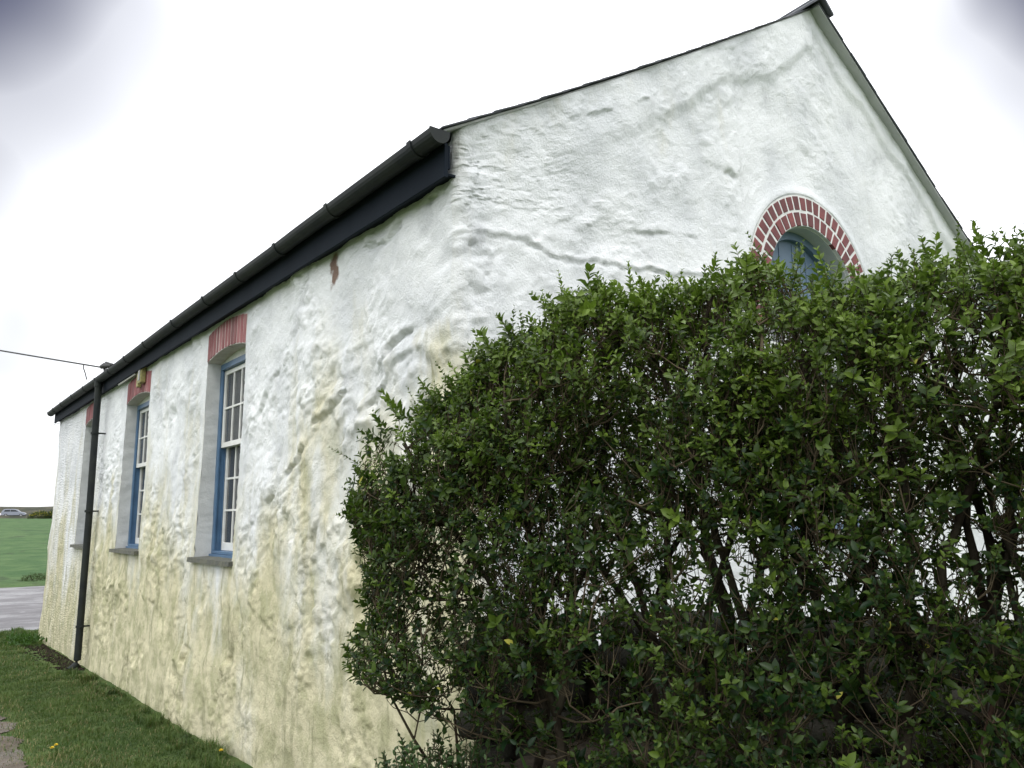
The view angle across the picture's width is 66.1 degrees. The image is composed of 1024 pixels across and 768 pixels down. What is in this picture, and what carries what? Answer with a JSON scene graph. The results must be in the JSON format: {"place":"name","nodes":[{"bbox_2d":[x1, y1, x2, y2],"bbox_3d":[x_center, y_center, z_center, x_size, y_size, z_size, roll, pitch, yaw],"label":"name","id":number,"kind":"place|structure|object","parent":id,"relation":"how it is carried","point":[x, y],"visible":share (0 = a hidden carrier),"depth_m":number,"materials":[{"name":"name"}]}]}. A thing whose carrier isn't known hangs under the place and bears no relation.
{"place":"outdoors","nodes":[
{"label":"outdoors","id":0,"kind":"place"},
{"bbox_2d":[0,716,27,767],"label":"muddy path","id":1,"kind":"structure","parent":0,"point":[13,755],"depth_m":6.52,"materials":[{"name":"grey gravel"}]},
{"bbox_2d":[0,586,44,631],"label":"road","id":2,"kind":"structure","parent":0,"point":[21,606],"depth_m":20.51,"materials":[{"name":"grey asphalt"}]},
{"bbox_2d":[0,506,252,767],"bbox_3d":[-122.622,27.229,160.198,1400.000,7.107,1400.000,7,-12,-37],"label":"ground","id":3,"kind":"structure","parent":0,"point":[24,539],"depth_m":27.81,"materials":[{"name":"green plant"}]},
{"bbox_2d":[1,509,25,515],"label":"parked car","id":4,"kind":"object","parent":3,"relation":"on","point":[5,512],"visible":0.92,"depth_m":161.47,"materials":[{"name":"silver metal"}]},
{"bbox_2d":[0,628,46,647],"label":"weed tuft","id":5,"kind":"object","parent":3,"relation":"on","point":[24,638],"visible":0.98,"depth_m":13.75,"materials":[{"name":"green plant"}]},
{"bbox_2d":[17,572,45,581],"bbox_3d":[-17.812,7.255,29.484,1.268,0.425,1.144,7,-12,-37],"label":"gorse bush","id":6,"kind":"object","parent":3,"relation":"on","point":[35,577],"visible":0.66,"depth_m":29.33,"materials":[{"name":"green plant"}]},
{"bbox_2d":[27,510,50,518],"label":"gorse bush","id":7,"kind":"object","parent":3,"relation":"on","point":[41,516],"visible":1,"depth_m":149.65,"materials":[{"name":"green plant"}]},
{"bbox_2d":[43,510,52,518],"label":"gorse bush","id":8,"kind":"object","parent":3,"relation":"on","point":[51,513],"visible":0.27,"depth_m":151.09,"materials":[{"name":"green plant"}]},
{"bbox_2d":[21,643,84,672],"bbox_3d":[-7.185,4.219,12.152,0.468,0.134,3.844,7,-12,-37],"label":"gravel strip","id":9,"kind":"object","parent":3,"relation":"on","point":[65,664],"visible":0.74,"depth_m":12.06,"materials":[{"name":"gravel"}]},
{"bbox_2d":[38,0,1023,767],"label":"chapel","id":10,"kind":"structure","parent":3,"relation":"on","point":[202,574],"depth_m":6.12,"materials":[{"name":"white paint"}]},
{"bbox_2d":[0,350,112,379],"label":"overhead cable","id":11,"kind":"object","parent":10,"relation":"attached to","point":[105,365],"visible":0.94,"depth_m":11.34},
{"bbox_2d":[70,402,100,548],"bbox_3d":[-6.644,1.436,12.575,0.394,2.308,1.230,7,-12,-37],"label":"window","id":12,"kind":"structure","parent":10,"relation":"in","point":[79,537],"depth_m":12.91,"materials":[{"name":"blue paint"}]},
{"bbox_2d":[109,370,151,554],"bbox_3d":[-4.781,1.011,10.204,0.392,2.308,1.380,7,-12,-37],"label":"window","id":13,"kind":"structure","parent":10,"relation":"in","point":[131,492],"depth_m":10.59,"materials":[{"name":"blue paint"}]},
{"bbox_2d":[187,313,247,566],"bbox_3d":[-2.657,0.527,7.497,0.394,2.309,1.230,7,-12,-37],"label":"window","id":14,"kind":"structure","parent":10,"relation":"in","point":[217,497],"depth_m":7.79,"materials":[{"name":"blue paint"}]},
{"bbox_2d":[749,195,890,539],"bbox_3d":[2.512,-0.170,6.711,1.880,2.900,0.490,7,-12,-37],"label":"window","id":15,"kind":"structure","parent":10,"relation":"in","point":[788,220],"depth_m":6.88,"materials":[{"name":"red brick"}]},
{"bbox_2d":[456,610,1023,767],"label":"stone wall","id":16,"kind":"structure","parent":3,"relation":"on","point":[588,697],"depth_m":3.33,"materials":[{"name":"stone"}]},
{"bbox_2d":[0,626,278,767],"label":"grass","id":17,"kind":"structure","parent":0,"point":[203,754],"depth_m":7.46,"materials":[{"name":"green plant"}]},
{"bbox_2d":[0,0,1023,506],"label":"sky","id":18,"kind":"structure","parent":0,"point":[151,151],"materials":[{"name":"white"}]},
{"bbox_2d":[494,735,868,767],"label":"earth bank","id":19,"kind":"structure","parent":0,"point":[529,760],"depth_m":3.05,"materials":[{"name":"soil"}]},
{"bbox_2d":[355,721,530,767],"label":"shrub","id":20,"kind":"object","parent":19,"relation":"on","point":[439,760],"visible":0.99,"depth_m":2.43,"materials":[{"name":"green plant"}]},
{"bbox_2d":[516,745,527,767],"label":"strap leaf plant","id":21,"kind":"object","parent":19,"relation":"on","point":[523,762],"visible":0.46,"depth_m":2.45,"materials":[{"name":"green plant"}]},
{"bbox_2d":[328,216,1023,767],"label":"hedge","id":22,"kind":"object","parent":19,"relation":"on","point":[758,464],"visible":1,"depth_m":2.13,"materials":[{"name":"green plant"}]},
{"bbox_2d":[813,756,899,767],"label":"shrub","id":23,"kind":"object","parent":19,"relation":"on","point":[865,764],"visible":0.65,"depth_m":1.84,"materials":[{"name":"green plant"}]},
{"bbox_2d":[975,704,994,767],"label":"broken branch","id":24,"kind":"object","parent":19,"relation":"on","point":[991,710],"visible":0.4,"depth_m":1.90,"materials":[{"name":"brown wood"}]}
]}

